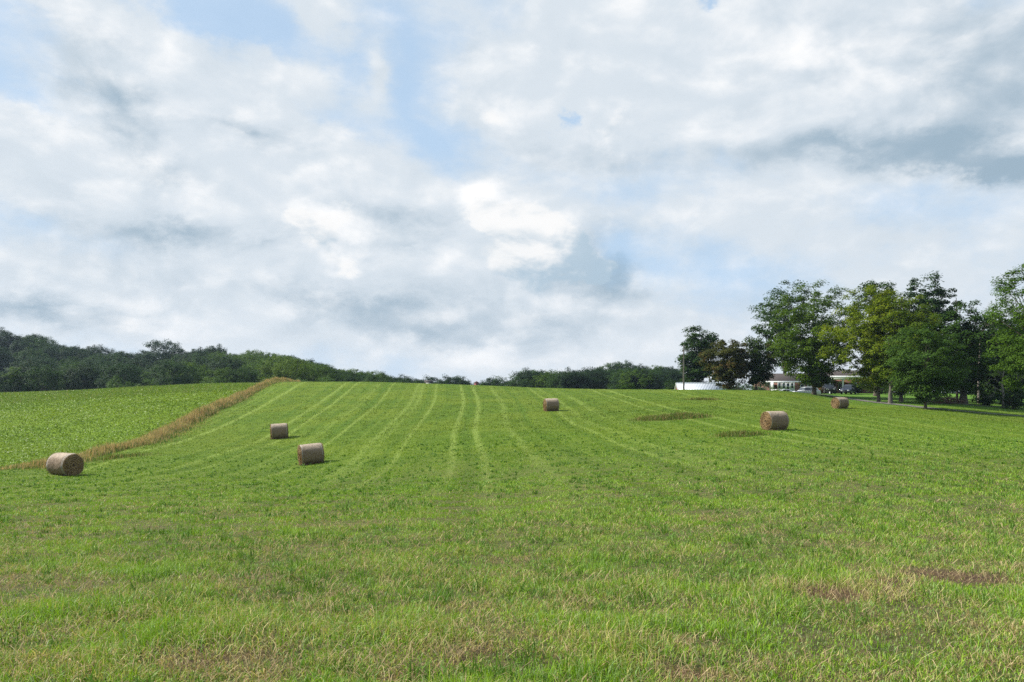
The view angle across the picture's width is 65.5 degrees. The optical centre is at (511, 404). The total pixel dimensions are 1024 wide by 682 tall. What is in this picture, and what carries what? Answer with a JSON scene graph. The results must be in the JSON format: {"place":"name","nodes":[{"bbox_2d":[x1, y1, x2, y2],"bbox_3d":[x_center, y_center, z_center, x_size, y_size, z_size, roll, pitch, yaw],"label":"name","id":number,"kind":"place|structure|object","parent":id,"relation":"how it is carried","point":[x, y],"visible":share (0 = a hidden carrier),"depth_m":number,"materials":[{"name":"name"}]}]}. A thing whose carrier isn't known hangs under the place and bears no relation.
{"place":"outdoors","nodes":[
{"label":"outdoors","id":0,"kind":"place"},
{"bbox_2d":[0,358,1023,681],"bbox_3d":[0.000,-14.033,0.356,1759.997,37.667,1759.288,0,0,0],"label":"ground","id":1,"kind":"structure","parent":0,"point":[368,398],"depth_m":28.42,"materials":[{"name":"green plant"}]},
{"bbox_2d":[0,345,17,371],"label":"woodland tree","id":2,"kind":"object","parent":1,"relation":"on","point":[7,364],"visible":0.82,"depth_m":346.68,"materials":[{"name":"green plant"}]},
{"bbox_2d":[0,373,23,392],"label":"woodland tree","id":3,"kind":"object","parent":1,"relation":"on","point":[3,378],"visible":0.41,"depth_m":226.82,"materials":[{"name":"green plant"}]},
{"bbox_2d":[0,329,24,358],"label":"woodland tree","id":4,"kind":"object","parent":1,"relation":"on","point":[6,341],"visible":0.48,"depth_m":384.75,"materials":[{"name":"green plant"}]},
{"bbox_2d":[1,366,23,391],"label":"pale trunked tree","id":5,"kind":"object","parent":1,"relation":"on","point":[12,377],"visible":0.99,"depth_m":225.60,"materials":[{"name":"green plant"}]},
{"bbox_2d":[8,339,34,361],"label":"woodland tree","id":6,"kind":"object","parent":1,"relation":"on","point":[20,345],"visible":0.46,"depth_m":376.03,"materials":[{"name":"green plant"}]},
{"bbox_2d":[12,335,38,351],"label":"woodland tree","id":7,"kind":"object","parent":1,"relation":"on","point":[31,340],"visible":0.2,"depth_m":398.50,"materials":[{"name":"green plant"}]},
{"bbox_2d":[12,346,49,365],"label":"woodland tree","id":8,"kind":"object","parent":1,"relation":"on","point":[42,353],"visible":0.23,"depth_m":345.50,"materials":[{"name":"green plant"}]},
{"bbox_2d":[10,358,59,391],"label":"woodland tree","id":9,"kind":"object","parent":1,"relation":"on","point":[24,367],"visible":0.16,"depth_m":248.44,"materials":[{"name":"green plant"}]},
{"bbox_2d":[22,339,50,354],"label":"woodland tree","id":10,"kind":"object","parent":1,"relation":"on","point":[39,342],"visible":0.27,"depth_m":386.32,"materials":[{"name":"green plant"}]},
{"bbox_2d":[15,364,70,391],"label":"woodland tree","id":11,"kind":"object","parent":1,"relation":"on","point":[28,386],"visible":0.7,"depth_m":228.31,"materials":[{"name":"green plant"}]},
{"bbox_2d":[35,345,63,362],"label":"woodland tree","id":12,"kind":"object","parent":1,"relation":"on","point":[48,348],"visible":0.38,"depth_m":373.42,"materials":[{"name":"green plant"}]},
{"bbox_2d":[44,452,84,475],"bbox_3d":[-28.346,3.848,50.505,2.141,1.688,1.607,1,0,26],"label":"hay bale","id":13,"kind":"object","parent":1,"relation":"on","point":[65,464],"visible":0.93,"depth_m":50.01,"materials":[{"name":"plant"}]},
{"bbox_2d":[51,361,89,390],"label":"woodland tree","id":14,"kind":"object","parent":1,"relation":"on","point":[64,367],"visible":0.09,"depth_m":255.54,"materials":[{"name":"green plant"}]},
{"bbox_2d":[53,345,89,363],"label":"woodland tree","id":15,"kind":"object","parent":1,"relation":"on","point":[74,353],"visible":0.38,"depth_m":373.62,"materials":[{"name":"green plant"}]},
{"bbox_2d":[56,364,99,389],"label":"woodland tree","id":16,"kind":"object","parent":1,"relation":"on","point":[74,366],"visible":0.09,"depth_m":244.36,"materials":[{"name":"green plant"}]},
{"bbox_2d":[59,361,104,389],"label":"woodland tree","id":17,"kind":"object","parent":1,"relation":"on","point":[71,374],"visible":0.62,"depth_m":233.80,"materials":[{"name":"green plant"}]},
{"bbox_2d":[71,349,97,361],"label":"woodland tree","id":18,"kind":"object","parent":1,"relation":"on","point":[85,354],"visible":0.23,"depth_m":371.61,"materials":[{"name":"green plant"}]},
{"bbox_2d":[86,344,116,358],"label":"woodland tree","id":19,"kind":"object","parent":1,"relation":"on","point":[101,350],"visible":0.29,"depth_m":416.58,"materials":[{"name":"green plant"}]},
{"bbox_2d":[103,352,128,363],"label":"woodland tree","id":20,"kind":"object","parent":1,"relation":"on","point":[112,356],"visible":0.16,"depth_m":370.94,"materials":[{"name":"green plant"}]},
{"bbox_2d":[105,375,134,387],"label":"bush","id":21,"kind":"object","parent":1,"relation":"on","point":[111,384],"visible":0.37,"depth_m":204.71,"materials":[{"name":"green plant"}]},
{"bbox_2d":[106,351,134,359],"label":"woodland tree","id":22,"kind":"object","parent":1,"relation":"on","point":[122,354],"visible":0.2,"depth_m":385.60,"materials":[{"name":"green plant"}]},
{"bbox_2d":[94,362,149,388],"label":"woodland tree","id":23,"kind":"object","parent":1,"relation":"on","point":[118,371],"visible":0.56,"depth_m":226.85,"materials":[{"name":"green plant"}]},
{"bbox_2d":[99,361,144,384],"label":"woodland tree","id":24,"kind":"object","parent":1,"relation":"on","point":[108,364],"visible":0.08,"depth_m":260.27,"materials":[{"name":"green plant"}]},
{"bbox_2d":[102,364,148,386],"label":"woodland tree","id":25,"kind":"object","parent":1,"relation":"on","point":[121,375],"visible":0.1,"depth_m":247.55,"materials":[{"name":"green plant"}]},
{"bbox_2d":[0,383,258,467],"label":"clover","id":26,"kind":"object","parent":1,"relation":"on","point":[58,403],"visible":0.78,"depth_m":101.46,"materials":[{"name":"green plant"}]},
{"bbox_2d":[0,382,261,403],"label":"field fringe","id":27,"kind":"object","parent":1,"relation":"on","point":[144,391],"visible":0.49,"depth_m":140.20,"materials":[{"name":"green plant"}]},
{"bbox_2d":[126,356,155,369],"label":"woodland tree","id":28,"kind":"object","parent":1,"relation":"on","point":[136,360],"visible":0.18,"depth_m":332.79,"materials":[{"name":"green plant"}]},
{"bbox_2d":[135,377,158,386],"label":"bush","id":29,"kind":"object","parent":1,"relation":"on","point":[148,381],"visible":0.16,"depth_m":204.19,"materials":[{"name":"green plant"}]},
{"bbox_2d":[0,376,300,470],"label":"dry grass","id":30,"kind":"structure","parent":1,"relation":"on","point":[185,422],"depth_m":81.71,"materials":[{"name":"beige plant"}]},
{"bbox_2d":[142,364,169,384],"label":"woodland tree","id":31,"kind":"object","parent":1,"relation":"on","point":[154,370],"visible":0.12,"depth_m":267.74,"materials":[{"name":"green plant"}]},
{"bbox_2d":[135,339,182,364],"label":"woodland tree","id":32,"kind":"object","parent":1,"relation":"on","point":[166,347],"visible":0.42,"depth_m":390.25,"materials":[{"name":"green plant"}]},
{"bbox_2d":[149,360,199,385],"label":"woodland tree","id":33,"kind":"object","parent":1,"relation":"on","point":[176,369],"visible":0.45,"depth_m":226.69,"materials":[{"name":"green plant"}]},
{"bbox_2d":[160,346,193,363],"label":"woodland tree","id":34,"kind":"object","parent":1,"relation":"on","point":[179,351],"visible":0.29,"depth_m":389.49,"materials":[{"name":"green plant"}]},
{"bbox_2d":[165,362,207,384],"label":"woodland tree","id":35,"kind":"object","parent":1,"relation":"on","point":[199,376],"visible":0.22,"depth_m":245.78,"materials":[{"name":"green plant"}]},
{"bbox_2d":[167,360,212,383],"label":"woodland tree","id":36,"kind":"object","parent":1,"relation":"on","point":[205,366],"visible":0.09,"depth_m":261.57,"materials":[{"name":"green plant"}]},
{"bbox_2d":[177,349,209,367],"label":"woodland tree","id":37,"kind":"object","parent":1,"relation":"on","point":[189,357],"visible":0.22,"depth_m":360.13,"materials":[{"name":"green plant"}]},
{"bbox_2d":[184,352,213,365],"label":"woodland tree","id":38,"kind":"object","parent":1,"relation":"on","point":[202,361],"visible":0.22,"depth_m":346.96,"materials":[{"name":"green plant"}]},
{"bbox_2d":[204,343,227,356],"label":"woodland tree","id":39,"kind":"object","parent":1,"relation":"on","point":[214,349],"visible":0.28,"depth_m":400.00,"materials":[{"name":"green plant"}]},
{"bbox_2d":[202,366,243,382],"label":"woodland tree","id":40,"kind":"object","parent":1,"relation":"on","point":[218,374],"visible":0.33,"depth_m":226.70,"materials":[{"name":"green plant"}]},
{"bbox_2d":[208,353,243,369],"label":"woodland tree","id":41,"kind":"object","parent":1,"relation":"on","point":[233,358],"visible":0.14,"depth_m":346.04,"materials":[{"name":"green plant"}]},
{"bbox_2d":[207,355,246,381],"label":"woodland tree","id":42,"kind":"object","parent":1,"relation":"on","point":[233,365],"visible":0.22,"depth_m":261.52,"materials":[{"name":"green plant"}]},
{"bbox_2d":[221,366,257,382],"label":"woodland tree","id":43,"kind":"object","parent":1,"relation":"on","point":[247,372],"visible":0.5,"depth_m":227.65,"materials":[{"name":"green plant"}]},
{"bbox_2d":[235,352,275,365],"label":"woodland tree","id":44,"kind":"object","parent":1,"relation":"on","point":[249,356],"visible":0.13,"depth_m":357.79,"materials":[{"name":"green plant"}]},
{"bbox_2d":[237,360,285,381],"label":"woodland tree","id":45,"kind":"object","parent":1,"relation":"on","point":[259,373],"visible":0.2,"depth_m":258.71,"materials":[{"name":"green plant"}]},
{"bbox_2d":[269,423,287,438],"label":"hay bale","id":46,"kind":"object","parent":1,"relation":"on","point":[278,431],"visible":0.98,"depth_m":75.37,"materials":[{"name":"plant"}]},
{"bbox_2d":[256,354,309,381],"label":"woodland tree","id":47,"kind":"object","parent":1,"relation":"on","point":[270,369],"visible":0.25,"depth_m":248.17,"materials":[{"name":"green plant"}]},
{"bbox_2d":[272,357,320,381],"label":"woodland tree","id":48,"kind":"object","parent":1,"relation":"on","point":[291,369],"visible":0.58,"depth_m":230.30,"materials":[{"name":"green plant"}]},
{"bbox_2d":[297,443,324,465],"bbox_3d":[-13.819,3.435,54.584,1.983,1.662,1.574,-4,2,-24],"label":"hay bale","id":49,"kind":"object","parent":1,"relation":"on","point":[310,453],"visible":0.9,"depth_m":54.05,"materials":[{"name":"plant"}]},
{"bbox_2d":[288,362,338,381],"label":"woodland tree","id":50,"kind":"object","parent":1,"relation":"on","point":[327,370],"visible":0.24,"depth_m":240.10,"materials":[{"name":"green plant"}]},
{"bbox_2d":[331,370,361,381],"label":"woodland tree","id":51,"kind":"object","parent":1,"relation":"on","point":[345,378],"visible":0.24,"depth_m":241.75,"materials":[{"name":"green plant"}]},
{"bbox_2d":[364,372,392,381],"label":"woodland tree","id":52,"kind":"object","parent":1,"relation":"on","point":[383,375],"visible":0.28,"depth_m":226.32,"materials":[{"name":"green plant"}]},
{"bbox_2d":[87,397,772,461],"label":"rough weeds","id":53,"kind":"object","parent":1,"relation":"on","point":[677,415],"visible":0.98,"depth_m":70.89,"materials":[{"name":"brown plant"}]},
{"bbox_2d":[435,374,468,384],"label":"woodland tree","id":54,"kind":"object","parent":1,"relation":"on","point":[448,380],"visible":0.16,"depth_m":298.85,"materials":[{"name":"green plant"}]},
{"bbox_2d":[450,376,471,384],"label":"woodland tree","id":55,"kind":"object","parent":1,"relation":"on","point":[465,382],"visible":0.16,"depth_m":298.00,"materials":[{"name":"green plant"}]},
{"bbox_2d":[0,465,1023,681],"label":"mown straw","id":56,"kind":"object","parent":1,"relation":"on","point":[468,622],"visible":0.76,"depth_m":6.84,"materials":[{"name":"plant"}]},
{"bbox_2d":[506,376,533,387],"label":"woodland tree","id":57,"kind":"object","parent":1,"relation":"on","point":[524,383],"visible":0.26,"depth_m":263.47,"materials":[{"name":"green plant"}]},
{"bbox_2d":[508,367,545,387],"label":"woodland tree","id":58,"kind":"object","parent":1,"relation":"on","point":[529,375],"visible":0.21,"depth_m":269.71,"materials":[{"name":"green plant"}]},
{"bbox_2d":[529,370,569,387],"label":"woodland tree","id":59,"kind":"object","parent":1,"relation":"on","point":[537,381],"visible":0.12,"depth_m":263.09,"materials":[{"name":"green plant"}]},
{"bbox_2d":[543,398,559,410],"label":"hay bale","id":60,"kind":"object","parent":1,"relation":"on","point":[549,404],"visible":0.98,"depth_m":90.38,"materials":[{"name":"plant"}]},
{"bbox_2d":[546,373,580,388],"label":"woodland tree","id":61,"kind":"object","parent":1,"relation":"on","point":[552,380],"visible":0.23,"depth_m":249.47,"materials":[{"name":"green plant"}]},
{"bbox_2d":[553,366,590,388],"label":"woodland tree","id":62,"kind":"object","parent":1,"relation":"on","point":[571,374],"visible":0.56,"depth_m":246.06,"materials":[{"name":"green plant"}]},
{"bbox_2d":[558,369,593,388],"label":"woodland tree","id":63,"kind":"object","parent":1,"relation":"on","point":[581,381],"visible":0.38,"depth_m":247.12,"materials":[{"name":"green plant"}]},
{"bbox_2d":[578,371,600,388],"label":"woodland tree","id":64,"kind":"object","parent":1,"relation":"on","point":[596,381],"visible":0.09,"depth_m":252.94,"materials":[{"name":"green plant"}]},
{"bbox_2d":[576,366,606,388],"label":"woodland tree","id":65,"kind":"object","parent":1,"relation":"on","point":[596,375],"visible":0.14,"depth_m":261.45,"materials":[{"name":"green plant"}]},
{"bbox_2d":[601,369,623,388],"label":"woodland tree","id":66,"kind":"object","parent":1,"relation":"on","point":[613,373],"visible":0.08,"depth_m":262.75,"materials":[{"name":"green plant"}]},
{"bbox_2d":[605,367,636,388],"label":"woodland tree","id":67,"kind":"object","parent":1,"relation":"on","point":[614,376],"visible":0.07,"depth_m":256.35,"materials":[{"name":"green plant"}]},
{"bbox_2d":[613,360,635,369],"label":"woodland tree","id":68,"kind":"object","parent":1,"relation":"on","point":[628,364],"visible":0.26,"depth_m":420.03,"materials":[{"name":"green plant"}]},
{"bbox_2d":[610,367,649,388],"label":"woodland tree","id":69,"kind":"object","parent":1,"relation":"on","point":[619,378],"visible":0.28,"depth_m":247.82,"materials":[{"name":"green plant"}]},
{"bbox_2d":[618,368,660,388],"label":"woodland tree","id":70,"kind":"object","parent":1,"relation":"on","point":[641,380],"visible":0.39,"depth_m":244.84,"materials":[{"name":"green plant"}]},
{"bbox_2d":[631,367,663,388],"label":"woodland tree","id":71,"kind":"object","parent":1,"relation":"on","point":[652,386],"visible":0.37,"depth_m":247.58,"materials":[{"name":"green plant"}]},
{"bbox_2d":[645,368,671,386],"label":"woodland tree","id":72,"kind":"object","parent":1,"relation":"on","point":[665,378],"visible":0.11,"depth_m":260.31,"materials":[{"name":"green plant"}]},
{"bbox_2d":[654,367,676,388],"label":"woodland tree","id":73,"kind":"object","parent":1,"relation":"on","point":[670,374],"visible":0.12,"depth_m":268.61,"materials":[{"name":"green plant"}]},
{"bbox_2d":[675,325,717,381],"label":"broadleaf tree","id":74,"kind":"object","parent":1,"relation":"on","point":[693,371],"visible":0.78,"depth_m":170.75,"materials":[{"name":"green plant"}]},
{"bbox_2d":[674,382,724,389],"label":"metal shed","id":75,"kind":"structure","parent":1,"relation":"on","point":[699,385],"depth_m":151.79,"materials":[{"name":"white paint"}]},
{"bbox_2d":[706,332,726,381],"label":"broadleaf tree","id":76,"kind":"object","parent":1,"relation":"on","point":[712,334],"visible":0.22,"depth_m":175.81,"materials":[{"name":"green plant"}]},
{"bbox_2d":[696,339,758,389],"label":"rounded tree","id":77,"kind":"object","parent":1,"relation":"on","point":[729,370],"visible":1,"depth_m":137.77,"materials":[{"name":"green plant"}]},
{"bbox_2d":[722,381,751,389],"bbox_3d":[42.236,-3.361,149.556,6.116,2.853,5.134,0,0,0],"label":"car","id":78,"kind":"object","parent":1,"relation":"on","point":[744,386],"visible":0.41,"depth_m":148.94,"materials":[{"name":"white metal"}]},
{"bbox_2d":[738,335,777,389],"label":"broadleaf tree","id":79,"kind":"object","parent":1,"relation":"on","point":[760,373],"visible":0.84,"depth_m":139.50,"materials":[{"name":"green plant"}]},
{"bbox_2d":[746,383,774,389],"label":"shrub","id":80,"kind":"object","parent":1,"relation":"on","point":[758,387],"visible":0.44,"depth_m":151.52,"materials":[{"name":"green plant"}]},
{"bbox_2d":[759,411,788,430],"bbox_3d":[19.201,1.214,58.361,1.964,1.701,1.608,-1,0,-17],"label":"hay bale","id":81,"kind":"object","parent":1,"relation":"on","point":[773,420],"visible":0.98,"depth_m":57.83,"materials":[{"name":"plant"}]},
{"bbox_2d":[746,280,832,373],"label":"tall tree","id":82,"kind":"object","parent":1,"relation":"on","point":[769,333],"visible":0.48,"depth_m":175.20,"materials":[{"name":"green plant"}]},
{"bbox_2d":[793,387,820,393],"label":"white car","id":83,"kind":"object","parent":1,"relation":"on","point":[806,390],"visible":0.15,"depth_m":142.26,"materials":[{"name":"white paint"}]},
{"bbox_2d":[766,279,865,394],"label":"maple tree","id":84,"kind":"object","parent":1,"relation":"on","point":[814,367],"visible":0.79,"depth_m":128.38,"materials":[{"name":"green plant"}]},
{"bbox_2d":[747,370,893,393],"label":"brick house","id":85,"kind":"structure","parent":1,"relation":"on","point":[780,381],"depth_m":159.20,"materials":[{"name":"brick"}]},
{"bbox_2d":[820,383,836,393],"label":"pickup truck","id":86,"kind":"object","parent":1,"relation":"on","point":[825,388],"visible":0.84,"depth_m":145.07,"materials":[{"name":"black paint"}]},
{"bbox_2d":[830,397,848,408],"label":"hay bale","id":87,"kind":"object","parent":1,"relation":"on","point":[839,402],"visible":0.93,"depth_m":100.36,"materials":[{"name":"plant"}]},
{"bbox_2d":[839,385,856,393],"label":"parked car","id":88,"kind":"object","parent":1,"relation":"on","point":[846,389],"visible":0.98,"depth_m":145.60,"materials":[{"name":"black paint"}]},
{"bbox_2d":[816,285,920,401],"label":"yellow leaved tree","id":89,"kind":"object","parent":1,"relation":"on","point":[864,373],"visible":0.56,"depth_m":115.50,"materials":[{"name":"green plant"}]},
{"bbox_2d":[839,279,897,395],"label":"tall tree","id":90,"kind":"object","parent":1,"relation":"on","point":[878,287],"visible":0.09,"depth_m":137.61,"materials":[{"name":"green plant"}]},
{"bbox_2d":[855,294,946,403],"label":"tree","id":91,"kind":"object","parent":1,"relation":"on","point":[916,321],"visible":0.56,"depth_m":110.57,"materials":[{"name":"green plant"}]},
{"bbox_2d":[868,309,935,401],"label":"broadleaf tree","id":92,"kind":"object","parent":1,"relation":"on","point":[900,394],"visible":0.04,"depth_m":117.62,"materials":[{"name":"green plant"}]},
{"bbox_2d":[898,270,961,361],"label":"tall tree","id":93,"kind":"object","parent":1,"relation":"on","point":[936,303],"visible":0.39,"depth_m":132.06,"materials":[{"name":"green plant"}]},
{"bbox_2d":[883,322,978,408],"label":"maple tree","id":94,"kind":"object","parent":1,"relation":"on","point":[920,379],"visible":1,"depth_m":98.04,"materials":[{"name":"green plant"}]},
{"bbox_2d":[929,396,965,403],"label":"brush pile","id":95,"kind":"object","parent":1,"relation":"on","point":[951,401],"visible":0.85,"depth_m":112.39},
{"bbox_2d":[929,300,1021,403],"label":"old tree","id":96,"kind":"object","parent":1,"relation":"on","point":[970,335],"visible":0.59,"depth_m":115.40,"materials":[{"name":"green plant"}]},
{"bbox_2d":[971,389,998,405],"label":"shrub","id":97,"kind":"object","parent":1,"relation":"on","point":[986,400],"visible":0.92,"depth_m":117.55,"materials":[{"name":"green plant"}]},
{"bbox_2d":[962,322,1008,400],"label":"dense tree","id":98,"kind":"object","parent":1,"relation":"on","point":[991,383],"visible":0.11,"depth_m":126.48,"materials":[{"name":"green plant"}]},
{"bbox_2d":[970,310,1023,404],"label":"dense tree","id":99,"kind":"object","parent":1,"relation":"on","point":[997,385],"visible":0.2,"depth_m":122.74,"materials":[{"name":"green plant"}]},
{"bbox_2d":[978,264,1023,390],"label":"bright green tree","id":100,"kind":"object","parent":1,"relation":"on","point":[1011,362],"visible":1,"depth_m":85.06,"materials":[{"name":"green plant"}]},
{"bbox_2d":[982,356,1023,406],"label":"dead tree","id":101,"kind":"object","parent":1,"relation":"on","point":[1002,388],"visible":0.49,"depth_m":115.47,"materials":[{"name":"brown wood"}]},
{"bbox_2d":[992,390,1023,409],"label":"shrub","id":102,"kind":"object","parent":1,"relation":"on","point":[1015,404],"visible":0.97,"depth_m":111.74,"materials":[{"name":"green plant"}]},
{"bbox_2d":[0,0,1023,389],"label":"sky","id":103,"kind":"structure","parent":0,"point":[478,190],"materials":[{"name":"white"}]},
{"bbox_2d":[821,394,1020,415],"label":"driveway","id":104,"kind":"structure","parent":0,"point":[911,405],"depth_m":108.99,"materials":[{"name":"grey asphalt"}]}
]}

